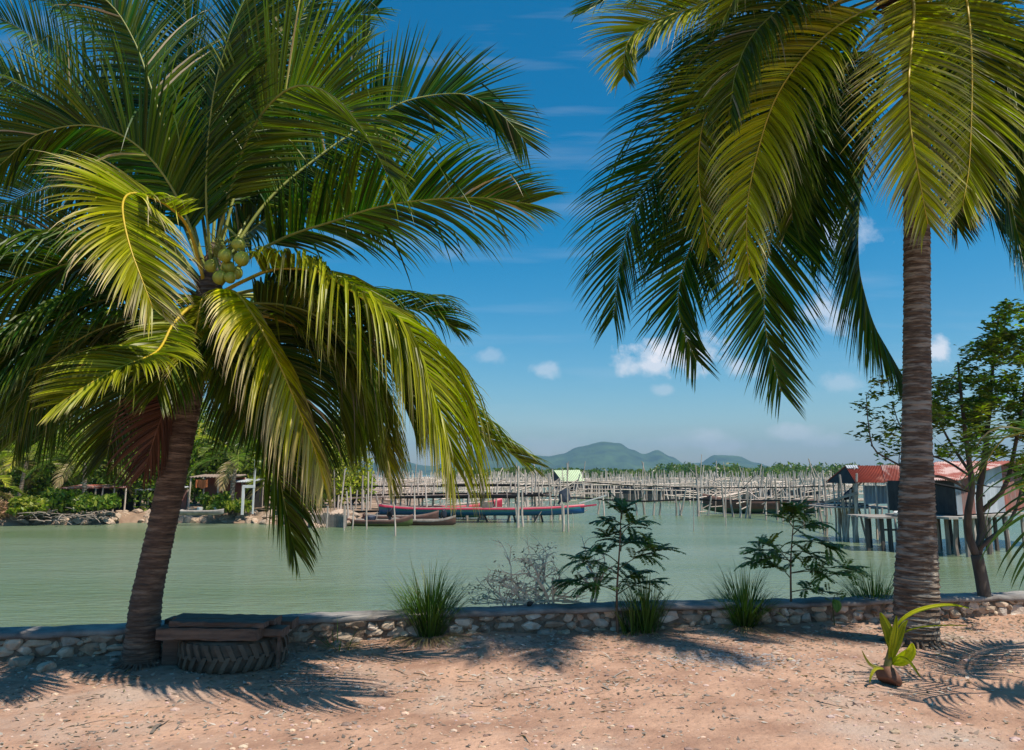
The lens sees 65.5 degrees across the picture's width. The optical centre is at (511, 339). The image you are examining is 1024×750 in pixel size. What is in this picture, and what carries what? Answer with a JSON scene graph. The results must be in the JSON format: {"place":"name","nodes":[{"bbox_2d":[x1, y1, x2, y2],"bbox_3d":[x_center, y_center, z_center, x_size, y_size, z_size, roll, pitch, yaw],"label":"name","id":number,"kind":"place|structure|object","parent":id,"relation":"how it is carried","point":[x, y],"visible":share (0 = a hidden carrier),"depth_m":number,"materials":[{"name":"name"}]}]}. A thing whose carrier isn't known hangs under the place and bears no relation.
{"place":"outdoors","nodes":[
{"label":"outdoors","id":0,"kind":"place"},
{"bbox_2d":[0,487,428,525],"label":"bank","id":1,"kind":"structure","parent":0,"point":[132,517],"depth_m":45.83,"materials":[{"name":"soil"}]},
{"bbox_2d":[0,452,26,518],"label":"coconut palm","id":2,"kind":"object","parent":1,"relation":"on","point":[3,476],"visible":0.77,"depth_m":44.67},
{"bbox_2d":[0,497,27,518],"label":"frond heap","id":3,"kind":"object","parent":1,"relation":"on","point":[5,508],"visible":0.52,"depth_m":42.80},
{"bbox_2d":[5,505,34,515],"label":"bush","id":4,"kind":"object","parent":1,"relation":"on","point":[22,510],"visible":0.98,"depth_m":42.54,"materials":[{"name":"green plant"}]},
{"bbox_2d":[0,439,41,502],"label":"bush","id":5,"kind":"object","parent":1,"relation":"on","point":[5,490],"visible":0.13,"depth_m":50.76,"materials":[{"name":"green plant"}]},
{"bbox_2d":[17,519,28,524],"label":"bank rock","id":6,"kind":"object","parent":1,"relation":"on","point":[25,522],"visible":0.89,"depth_m":42.99,"materials":[{"name":"stone"}]},
{"bbox_2d":[7,494,65,515],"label":"bush","id":7,"kind":"object","parent":1,"relation":"on","point":[40,504],"visible":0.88,"depth_m":42.99,"materials":[{"name":"green plant"}]},
{"bbox_2d":[32,518,42,523],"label":"bank rock","id":8,"kind":"object","parent":1,"relation":"on","point":[36,522],"visible":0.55,"depth_m":43.68,"materials":[{"name":"stone"}]},
{"bbox_2d":[0,435,76,495],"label":"coconut palm","id":9,"kind":"object","parent":1,"relation":"on","point":[22,480],"visible":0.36,"depth_m":47.30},
{"bbox_2d":[4,409,92,496],"bbox_3d":[-29.028,7.530,51.469,5.758,6.661,5.326,0,-10,0],"label":"bush","id":10,"kind":"object","parent":1,"relation":"on","point":[43,479],"visible":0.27,"depth_m":49.80,"materials":[{"name":"green plant"}]},
{"bbox_2d":[15,507,112,524],"bbox_3d":[-24.301,9.461,42.791,5.332,0.944,2.600,0,-10,0],"label":"driftwood pile","id":11,"kind":"object","parent":1,"relation":"on","point":[91,514],"visible":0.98,"depth_m":42.86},
{"bbox_2d":[39,487,90,514],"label":"bush","id":12,"kind":"object","parent":1,"relation":"on","point":[64,498],"visible":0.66,"depth_m":44.23,"materials":[{"name":"green plant"}]},
{"bbox_2d":[24,418,136,497],"bbox_3d":[-24.568,7.167,45.655,6.261,6.012,5.974,0,-10,0],"label":"coconut palm","id":13,"kind":"object","parent":1,"relation":"on","point":[84,484],"visible":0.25,"depth_m":44.79,"materials":[{"name":"plant"}]},
{"bbox_2d":[79,519,91,524],"bbox_3d":[-23.366,10.022,43.664,0.664,0.524,1.085,-12,-12,-41],"label":"bank rock","id":14,"kind":"object","parent":1,"relation":"on","point":[87,522],"visible":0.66,"depth_m":43.31,"materials":[{"name":"stone"}]},
{"bbox_2d":[60,484,114,509],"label":"shed","id":15,"kind":"structure","parent":1,"relation":"on","point":[94,489],"depth_m":48.08,"materials":[{"name":"wood"}]},
{"bbox_2d":[73,493,121,513],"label":"bush","id":16,"kind":"object","parent":1,"relation":"on","point":[90,502],"visible":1,"depth_m":43.56,"materials":[{"name":"green plant"}]},
{"bbox_2d":[103,518,115,523],"bbox_3d":[-22.287,10.078,44.198,0.628,0.329,0.803,16,-22,12],"label":"bank rock","id":17,"kind":"object","parent":1,"relation":"on","point":[111,521],"visible":0.81,"depth_m":43.91,"materials":[{"name":"stone"}]},
{"bbox_2d":[83,444,146,500],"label":"bush","id":18,"kind":"object","parent":1,"relation":"on","point":[97,471],"visible":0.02,"depth_m":50.06,"materials":[{"name":"green plant"}]},
{"bbox_2d":[109,512,121,519],"bbox_3d":[-22.265,9.907,44.699,0.626,0.431,0.773,-3,-1,-3],"label":"bank rock","id":19,"kind":"object","parent":1,"relation":"on","point":[118,515],"visible":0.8,"depth_m":44.54,"materials":[{"name":"stone"}]},
{"bbox_2d":[101,484,141,510],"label":"shed","id":20,"kind":"structure","parent":1,"relation":"on","point":[126,506],"depth_m":48.40,"materials":[{"name":"wood"}]},
{"bbox_2d":[107,437,160,510],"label":"bush","id":21,"kind":"object","parent":1,"relation":"on","point":[145,492],"visible":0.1,"depth_m":47.23,"materials":[{"name":"green plant"}]},
{"bbox_2d":[131,509,143,513],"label":"bank rock","id":22,"kind":"object","parent":1,"relation":"on","point":[137,511],"visible":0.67,"depth_m":46.31,"materials":[{"name":"stone"}]},
{"bbox_2d":[133,486,188,509],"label":"shed","id":23,"kind":"structure","parent":1,"relation":"on","point":[184,505],"depth_m":48.92,"materials":[{"name":"wood"}]},
{"bbox_2d":[0,417,348,499],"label":"distant woods","id":24,"kind":"object","parent":1,"relation":"on","point":[101,479],"depth_m":66.75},
{"bbox_2d":[183,516,199,522],"bbox_3d":[-18.429,10.380,45.563,1.133,0.631,0.833,-6,-12,33],"label":"bank rock","id":25,"kind":"object","parent":1,"relation":"on","point":[188,519],"visible":0.66,"depth_m":45.24,"materials":[{"name":"stone"}]},
{"bbox_2d":[179,509,223,514],"bbox_3d":[-16.967,9.337,43.242,2.608,0.350,0.730,0,-10,0],"label":"wooden boat","id":26,"kind":"object","parent":1,"relation":"on","point":[202,512],"visible":0.91,"depth_m":43.03,"materials":[{"name":"grey wood"}]},
{"bbox_2d":[193,399,215,503],"bbox_3d":[-22.248,7.740,57.606,6.063,8.870,6.263,7,-12,-36],"label":"coconut palm","id":27,"kind":"object","parent":1,"relation":"on","point":[199,432],"visible":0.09,"depth_m":57.12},
{"bbox_2d":[207,515,215,520],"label":"bank rock","id":28,"kind":"object","parent":1,"relation":"on","point":[211,517],"visible":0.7,"depth_m":45.34,"materials":[{"name":"stone"}]},
{"bbox_2d":[184,415,245,505],"bbox_3d":[-21.186,7.950,55.278,6.563,7.193,6.232,0,-10,0],"label":"bush","id":29,"kind":"object","parent":1,"relation":"on","point":[211,466],"visible":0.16,"depth_m":53.84,"materials":[{"name":"green plant"}]},
{"bbox_2d":[195,490,237,509],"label":"bush","id":30,"kind":"object","parent":1,"relation":"on","point":[206,499],"visible":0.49,"depth_m":45.93,"materials":[{"name":"green plant"}]},
{"bbox_2d":[188,474,245,506],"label":"shed","id":31,"kind":"structure","parent":1,"relation":"on","point":[211,488],"depth_m":50.43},
{"bbox_2d":[196,480,207,488],"bbox_3d":[-18.795,8.738,48.221,0.720,0.548,0.153,0,-10,0],"label":"hanging cloth","id":32,"kind":"object","parent":31,"relation":"hanging from","point":[202,484],"visible":1,"depth_m":48.23,"materials":[{"name":"orange"}]},
{"bbox_2d":[219,515,230,519],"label":"bank rock","id":33,"kind":"object","parent":1,"relation":"on","point":[223,517],"visible":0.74,"depth_m":45.41,"materials":[{"name":"stone"}]},
{"bbox_2d":[206,498,251,513],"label":"bush","id":34,"kind":"object","parent":1,"relation":"on","point":[228,505],"visible":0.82,"depth_m":44.77,"materials":[{"name":"green plant"}]},
{"bbox_2d":[186,427,272,514],"bbox_3d":[-16.165,7.486,46.491,5.252,5.660,5.568,0,-10,0],"label":"coconut palm","id":35,"kind":"object","parent":1,"relation":"on","point":[235,462],"visible":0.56,"depth_m":45.80,"materials":[{"name":"plant"}]},
{"bbox_2d":[209,410,272,504],"bbox_3d":[-17.073,7.523,55.337,7.107,7.947,6.116,0,-10,0],"label":"bush","id":36,"kind":"object","parent":1,"relation":"on","point":[247,471],"visible":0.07,"depth_m":53.87,"materials":[{"name":"green plant"}]},
{"bbox_2d":[240,513,248,518],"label":"bank rock","id":37,"kind":"object","parent":1,"relation":"on","point":[245,515],"visible":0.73,"depth_m":45.46,"materials":[{"name":"stone"}]},
{"bbox_2d":[230,479,263,507],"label":"shed","id":38,"kind":"structure","parent":1,"relation":"on","point":[257,502],"depth_m":50.92,"materials":[{"name":"metal"}]},
{"bbox_2d":[241,462,255,514],"bbox_3d":[-14.692,8.204,44.454,0.691,3.050,0.120,0,-10,0],"label":"gate frame","id":39,"kind":"object","parent":1,"relation":"on","point":[243,495],"visible":0.91,"depth_m":44.35,"materials":[{"name":"white paint"}]},
{"bbox_2d":[241,458,287,508],"bbox_3d":[-14.143,8.674,48.384,4.536,3.984,4.336,0,-10,0],"label":"coconut palm","id":40,"kind":"object","parent":1,"relation":"on","point":[251,483],"visible":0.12,"depth_m":47.62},
{"bbox_2d":[259,519,271,524],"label":"bank rock","id":41,"kind":"object","parent":1,"relation":"on","point":[264,521],"visible":0.68,"depth_m":43.78,"materials":[{"name":"stone"}]},
{"bbox_2d":[308,506,346,527],"bbox_3d":[-9.550,9.475,41.327,2.028,1.704,0.591,0,-10,0],"label":"board fence","id":42,"kind":"object","parent":1,"relation":"on","point":[334,520],"visible":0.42,"depth_m":41.43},
{"bbox_2d":[332,509,342,513],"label":"bank rock","id":43,"kind":"object","parent":1,"relation":"on","point":[339,511],"visible":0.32,"depth_m":43.37,"materials":[{"name":"stone"}]},
{"bbox_2d":[318,422,374,506],"bbox_3d":[-11.573,8.067,52.282,4.721,5.989,4.166,0,-10,0],"label":"bush","id":44,"kind":"object","parent":1,"relation":"on","point":[347,483],"visible":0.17,"depth_m":51.92,"materials":[{"name":"green plant"}]},
{"bbox_2d":[325,469,377,504],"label":"bush","id":45,"kind":"object","parent":1,"relation":"on","point":[373,491],"visible":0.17,"depth_m":55.35,"materials":[{"name":"green plant"}]},
{"bbox_2d":[343,510,360,517],"bbox_3d":[-8.836,9.554,43.460,1.070,0.513,0.655,11,-12,-35],"label":"bank rock","id":46,"kind":"object","parent":1,"relation":"on","point":[356,515],"visible":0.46,"depth_m":43.28,"materials":[{"name":"stone"}]},
{"bbox_2d":[0,614,1023,749],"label":"ground","id":47,"kind":"structure","parent":0,"point":[995,706],"depth_m":6.16,"materials":[{"name":"sand"}]},
{"bbox_2d":[7,655,33,666],"bbox_3d":[-4.426,2.923,7.181,0.217,0.137,0.228,0,-10,0],"label":"loose stone","id":48,"kind":"object","parent":47,"relation":"on","point":[19,661],"visible":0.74,"depth_m":7.12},
{"bbox_2d":[36,661,56,672],"bbox_3d":[-4.095,2.880,6.983,0.152,0.109,0.160,0,-10,0],"label":"loose stone","id":49,"kind":"object","parent":47,"relation":"on","point":[45,666],"visible":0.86,"depth_m":6.96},
{"bbox_2d":[176,634,288,673],"bbox_3d":[-2.543,2.820,7.285,0.964,0.270,0.964,0,-10,0],"label":"truck tyre","id":50,"kind":"object","parent":47,"relation":"on","point":[213,657],"visible":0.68,"depth_m":6.89,"materials":[{"name":"rubber"}]},
{"bbox_2d":[155,613,298,668],"bbox_3d":[-2.630,2.728,7.242,1.229,0.443,0.785,0,-10,0],"label":"plank bench","id":51,"kind":"object","parent":50,"relation":"on","point":[172,631],"visible":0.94,"depth_m":6.98,"materials":[{"name":"wood"}]},
{"bbox_2d":[0,0,571,671],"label":"coconut palm","id":52,"kind":"object","parent":47,"relation":"on","point":[146,366],"visible":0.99,"depth_m":7.25,"materials":[{"name":"green plant"}]},
{"bbox_2d":[331,640,343,646],"bbox_3d":[-1.742,3.043,7.962,0.135,0.085,0.133,-7,-12,36],"label":"loose stone","id":53,"kind":"object","parent":47,"relation":"on","point":[335,643],"visible":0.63,"depth_m":7.92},
{"bbox_2d":[311,618,364,650],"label":"grass tuft","id":54,"kind":"object","parent":47,"relation":"on","point":[330,645],"visible":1,"depth_m":7.88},
{"bbox_2d":[352,553,499,649],"bbox_3d":[-0.866,2.659,8.406,1.635,0.951,1.700,0,-10,0],"label":"grass tuft","id":55,"kind":"object","parent":47,"relation":"on","point":[433,604],"visible":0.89,"depth_m":8.25,"materials":[{"name":"plant"}]},
{"bbox_2d":[0,591,1023,661],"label":"stone wall","id":56,"kind":"structure","parent":47,"relation":"on","point":[93,640],"depth_m":8.56,"materials":[{"name":"stone"}]},
{"bbox_2d":[461,533,599,606],"bbox_3d":[0.166,2.716,9.302,1.515,0.899,0.842,3,-10,-16],"label":"dead brush","id":57,"kind":"object","parent":56,"relation":"on","point":[540,574],"visible":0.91,"depth_m":8.98,"materials":[{"name":"grey plant"}]},
{"bbox_2d":[522,535,615,602],"bbox_3d":[0.597,2.716,9.348,1.109,0.798,0.716,2,-10,-11],"label":"dead brush","id":58,"kind":"object","parent":56,"relation":"on","point":[577,601],"visible":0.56,"depth_m":9.14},
{"bbox_2d":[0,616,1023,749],"bbox_3d":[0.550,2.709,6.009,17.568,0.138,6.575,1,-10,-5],"label":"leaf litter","id":59,"kind":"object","parent":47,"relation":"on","point":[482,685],"visible":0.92,"depth_m":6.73,"materials":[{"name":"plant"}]},
{"bbox_2d":[0,624,1023,749],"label":"pebbles","id":60,"kind":"object","parent":47,"relation":"on","point":[856,702],"visible":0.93,"depth_m":5.99,"materials":[{"name":"stone"}]},
{"bbox_2d":[551,490,685,632],"bbox_3d":[1.144,2.439,8.731,1.454,1.562,0.824,0,-10,0],"label":"sapling","id":61,"kind":"object","parent":47,"relation":"on","point":[646,541],"visible":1,"depth_m":8.71,"materials":[{"name":"green plant"}]},
{"bbox_2d":[600,588,649,636],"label":"grass tuft","id":62,"kind":"object","parent":47,"relation":"on","point":[632,623],"visible":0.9,"depth_m":8.56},
{"bbox_2d":[596,569,692,638],"bbox_3d":[1.458,2.845,8.761,1.197,0.701,1.199,0,-10,0],"label":"grass tuft","id":63,"kind":"object","parent":47,"relation":"on","point":[651,618],"visible":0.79,"depth_m":8.62,"materials":[{"name":"plant"}]},
{"bbox_2d":[683,559,806,636],"bbox_3d":[2.616,2.826,9.005,1.548,0.822,1.541,0,-10,0],"label":"grass tuft","id":64,"kind":"object","parent":47,"relation":"on","point":[745,618],"visible":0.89,"depth_m":8.84,"materials":[{"name":"plant"}]},
{"bbox_2d":[631,650,876,671],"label":"pebbles","id":65,"kind":"object","parent":47,"relation":"on","point":[719,659],"visible":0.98,"depth_m":7.40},
{"bbox_2d":[562,0,1023,650],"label":"coconut palm","id":66,"kind":"object","parent":47,"relation":"on","point":[774,98],"visible":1,"depth_m":8.40,"materials":[{"name":"green plant"}]},
{"bbox_2d":[734,497,871,601],"bbox_3d":[3.374,2.554,9.146,1.608,1.475,0.778,0,-10,0],"label":"sapling","id":67,"kind":"object","parent":47,"relation":"on","point":[795,510],"visible":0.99,"depth_m":9.13,"materials":[{"name":"green plant"}]},
{"bbox_2d":[820,582,846,624],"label":"young shrub","id":68,"kind":"object","parent":47,"relation":"on","point":[836,606],"visible":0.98,"depth_m":8.95,"materials":[{"name":"green plant"}]},
{"bbox_2d":[828,559,893,623],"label":"grass tuft","id":69,"kind":"object","parent":47,"relation":"on","point":[873,592],"visible":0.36,"depth_m":9.43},
{"bbox_2d":[862,603,968,686],"bbox_3d":[3.372,2.523,6.557,0.973,0.664,0.368,0,-10,0],"label":"palm seedling","id":70,"kind":"object","parent":47,"relation":"on","point":[886,672],"visible":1,"depth_m":6.58,"materials":[{"name":"green plant"}]},
{"bbox_2d":[844,298,1023,615],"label":"broadleaf tree","id":71,"kind":"object","parent":47,"relation":"on","point":[986,401],"visible":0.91,"depth_m":9.60,"materials":[{"name":"green plant"}]},
{"bbox_2d":[951,411,1023,588],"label":"coconut palm","id":72,"kind":"object","parent":47,"relation":"on","point":[984,460],"visible":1,"depth_m":6.16,"materials":[{"name":"green plant"}]},
{"bbox_2d":[0,475,1023,626],"bbox_3d":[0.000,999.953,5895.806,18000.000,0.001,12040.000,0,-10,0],"label":"water","id":73,"kind":"structure","parent":0,"point":[57,575],"depth_m":24.82,"materials":[{"name":"liquid"}]},
{"bbox_2d":[346,491,348,517],"bbox_3d":[-8.836,9.339,42.694,0.217,2.427,0.111,0,-10,0],"label":"mooring post","id":74,"kind":"object","parent":73,"relation":"in","point":[347,504],"visible":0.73,"depth_m":42.74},
{"bbox_2d":[366,494,366,528],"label":"mooring post","id":75,"kind":"object","parent":73,"relation":"in","point":[366,511],"visible":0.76,"depth_m":40.23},
{"bbox_2d":[347,507,412,525],"bbox_3d":[-7.078,9.639,42.643,3.600,1.341,1.100,-1,-10,6],"label":"wooden boat","id":76,"kind":"object","parent":73,"relation":"on","point":[389,521],"visible":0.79,"depth_m":42.26,"materials":[{"name":"green paint"}]},
{"bbox_2d":[393,504,395,535],"bbox_3d":[-5.240,8.341,35.561,0.176,2.014,0.085,0,-10,0],"label":"mooring post","id":77,"kind":"object","parent":73,"relation":"in","point":[394,521],"visible":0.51,"depth_m":35.56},
{"bbox_2d":[362,510,438,518],"bbox_3d":[-6.189,9.907,44.481,4.212,0.800,1.148,0,-10,0],"label":"wooden boat","id":78,"kind":"object","parent":73,"relation":"on","point":[433,515],"visible":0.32,"depth_m":44.17,"materials":[{"name":"brown wood"}]},
{"bbox_2d":[414,486,415,519],"bbox_3d":[-5.295,9.334,43.379,0.171,2.665,0.103,0,-10,0],"label":"mooring post","id":79,"kind":"object","parent":73,"relation":"in","point":[414,504],"visible":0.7,"depth_m":43.40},
{"bbox_2d":[391,509,455,525],"bbox_3d":[-4.792,9.756,43.308,3.500,1.096,1.050,-1,-10,4],"label":"wooden boat","id":80,"kind":"object","parent":73,"relation":"on","point":[446,520],"visible":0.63,"depth_m":42.93,"materials":[{"name":"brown wood"}]},
{"bbox_2d":[383,498,501,517],"bbox_3d":[-4.359,10.502,49.948,7.500,1.250,1.400,1,-10,-3],"label":"wooden boat","id":81,"kind":"object","parent":73,"relation":"on","point":[499,502],"visible":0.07,"depth_m":49.92,"materials":[{"name":"red paint"}]},
{"bbox_2d":[334,468,561,520],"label":"bamboo walkway","id":82,"kind":"structure","parent":73,"relation":"in","point":[493,495],"depth_m":48.47,"materials":[{"name":"wood"}]},
{"bbox_2d":[379,488,606,522],"bbox_3d":[-1.078,9.851,46.015,13.116,2.566,1.568,0,-10,0],"label":"longtail boat","id":83,"kind":"object","parent":73,"relation":"on","point":[495,511],"visible":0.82,"depth_m":45.57,"materials":[{"name":"blue paint"}]},
{"bbox_2d":[516,466,519,527],"bbox_3d":[0.306,8.471,41.533,0.180,3.751,0.153,0,-10,0],"label":"mooring post","id":84,"kind":"object","parent":73,"relation":"in","point":[518,502],"visible":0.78,"depth_m":41.52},
{"bbox_2d":[521,490,523,526],"bbox_3d":[0.577,9.186,42.056,0.231,2.523,0.137,0,-10,0],"label":"mooring post","id":85,"kind":"object","parent":73,"relation":"in","point":[522,521],"visible":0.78,"depth_m":42.04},
{"bbox_2d":[535,471,536,491],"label":"mooring post","id":86,"kind":"object","parent":73,"relation":"in","point":[536,482],"visible":0.24,"depth_m":50.66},
{"bbox_2d":[552,469,555,505],"bbox_3d":[3.402,12.374,64.595,0.344,3.750,0.140,0,-10,0],"label":"mooring post","id":87,"kind":"object","parent":73,"relation":"in","point":[553,484],"visible":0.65,"depth_m":64.66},
{"bbox_2d":[562,504,564,530],"bbox_3d":[2.466,8.896,38.510,0.180,1.910,0.126,0,-10,0],"label":"mooring post","id":88,"kind":"object","parent":73,"relation":"in","point":[563,520],"visible":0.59,"depth_m":38.52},
{"bbox_2d":[552,470,583,496],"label":"fish hut","id":89,"kind":"object","parent":73,"relation":"on","point":[573,475],"visible":0.62,"depth_m":90.36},
{"bbox_2d":[567,463,568,531],"bbox_3d":[2.684,7.840,38.146,0.118,3.864,0.083,0,-10,0],"label":"mooring post","id":90,"kind":"object","parent":73,"relation":"in","point":[567,501],"visible":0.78,"depth_m":38.09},
{"bbox_2d":[328,464,886,514],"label":"distant stakes","id":91,"kind":"object","parent":73,"relation":"in","point":[430,480],"visible":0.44,"depth_m":85.56,"materials":[{"name":"wood"}]},
{"bbox_2d":[584,478,640,496],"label":"net enclosure","id":92,"kind":"object","parent":73,"relation":"in","point":[588,486],"visible":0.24,"depth_m":97.64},
{"bbox_2d":[613,480,753,500],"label":"net enclosure","id":93,"kind":"object","parent":73,"relation":"in","point":[628,494],"visible":0.3,"depth_m":84.70,"materials":[{"name":"wood"}]},
{"bbox_2d":[693,480,693,530],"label":"mooring post","id":94,"kind":"object","parent":73,"relation":"in","point":[693,505],"visible":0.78,"depth_m":39.17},
{"bbox_2d":[436,461,956,480],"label":"mangrove belt","id":95,"kind":"object","parent":73,"relation":"on","point":[777,468],"visible":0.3,"depth_m":351.26,"materials":[{"name":"plant"}]},
{"bbox_2d":[700,454,701,512],"bbox_3d":[13.614,10.584,57.344,0.106,4.662,0.182,5,-8,-26],"label":"bamboo stake","id":96,"kind":"object","parent":73,"relation":"in","point":[700,483],"visible":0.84,"depth_m":57.36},
{"bbox_2d":[701,465,703,507],"bbox_3d":[15.110,11.910,63.085,0.265,3.958,0.153,0,-11,10],"label":"bamboo stake","id":97,"kind":"object","parent":73,"relation":"in","point":[702,483],"visible":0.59,"depth_m":63.16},
{"bbox_2d":[570,467,868,541],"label":"bamboo walkway","id":98,"kind":"structure","parent":73,"relation":"in","point":[845,522],"depth_m":48.03,"materials":[{"name":"wood"}]},
{"bbox_2d":[725,472,725,525],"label":"mooring post","id":99,"kind":"object","parent":73,"relation":"in","point":[725,498],"visible":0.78,"depth_m":42.81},
{"bbox_2d":[702,493,817,513],"bbox_3d":[17.384,11.463,55.871,7.900,1.400,1.500,-1,-10,3],"label":"wooden boat","id":100,"kind":"object","parent":73,"relation":"on","point":[757,507],"visible":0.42,"depth_m":55.45,"materials":[{"name":"brown wood"}]},
{"bbox_2d":[758,464,761,498],"bbox_3d":[18.164,11.081,58.236,0.330,3.979,0.189,12,-13,-43],"label":"bamboo stake","id":101,"kind":"object","parent":73,"relation":"in","point":[759,482],"visible":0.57,"depth_m":58.29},
{"bbox_2d":[760,468,763,492],"bbox_3d":[18.710,11.495,59.730,0.242,3.698,0.424,9,-13,-8],"label":"bamboo stake","id":102,"kind":"object","parent":73,"relation":"in","point":[761,481],"visible":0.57,"depth_m":59.95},
{"bbox_2d":[733,480,822,507],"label":"net enclosure","id":103,"kind":"object","parent":73,"relation":"on","point":[773,492],"visible":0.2,"depth_m":67.45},
{"bbox_2d":[808,459,816,517],"bbox_3d":[19.307,9.707,50.879,0.342,4.231,0.138,-3,-9,4],"label":"bamboo stake","id":104,"kind":"object","parent":73,"relation":"in","point":[814,489],"visible":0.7,"depth_m":50.85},
{"bbox_2d":[822,477,824,515],"bbox_3d":[20.760,10.656,52.970,0.150,3.070,0.258,7,-14,-10],"label":"bamboo stake","id":105,"kind":"object","parent":73,"relation":"in","point":[823,497],"visible":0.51,"depth_m":53.10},
{"bbox_2d":[826,483,831,514],"bbox_3d":[21.921,11.132,54.837,0.311,2.744,0.274,-1,-12,-11],"label":"bamboo stake","id":106,"kind":"object","parent":73,"relation":"in","point":[829,499],"visible":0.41,"depth_m":54.91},
{"bbox_2d":[806,464,899,544],"bbox_3d":[14.395,7.095,33.273,4.615,3.727,3.133,-6,-11,31],"label":"stilt hut","id":107,"kind":"object","parent":73,"relation":"in","point":[876,494],"visible":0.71,"depth_m":32.72,"materials":[{"name":"metal"}]},
{"bbox_2d":[847,514,897,550],"bbox_3d":[14.089,7.372,29.230,2.656,1.812,2.119,0,-10,0],"label":"landing stage","id":108,"kind":"object","parent":73,"relation":"in","point":[868,528],"visible":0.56,"depth_m":28.67,"materials":[{"name":"wood"}]},
{"bbox_2d":[885,460,1023,556],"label":"stilt house","id":109,"kind":"structure","parent":73,"relation":"on","point":[950,497],"depth_m":28.38,"materials":[{"name":"wood"}]},
{"bbox_2d":[0,0,1023,473],"label":"sky","id":110,"kind":"structure","parent":0,"point":[544,378],"materials":[{"name":"blue"}]},
{"bbox_2d":[345,442,768,474],"bbox_3d":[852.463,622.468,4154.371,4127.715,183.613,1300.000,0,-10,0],"label":"hills","id":111,"kind":"structure","parent":0,"point":[606,455],"depth_m":3841.91,"materials":[{"name":"plant"}]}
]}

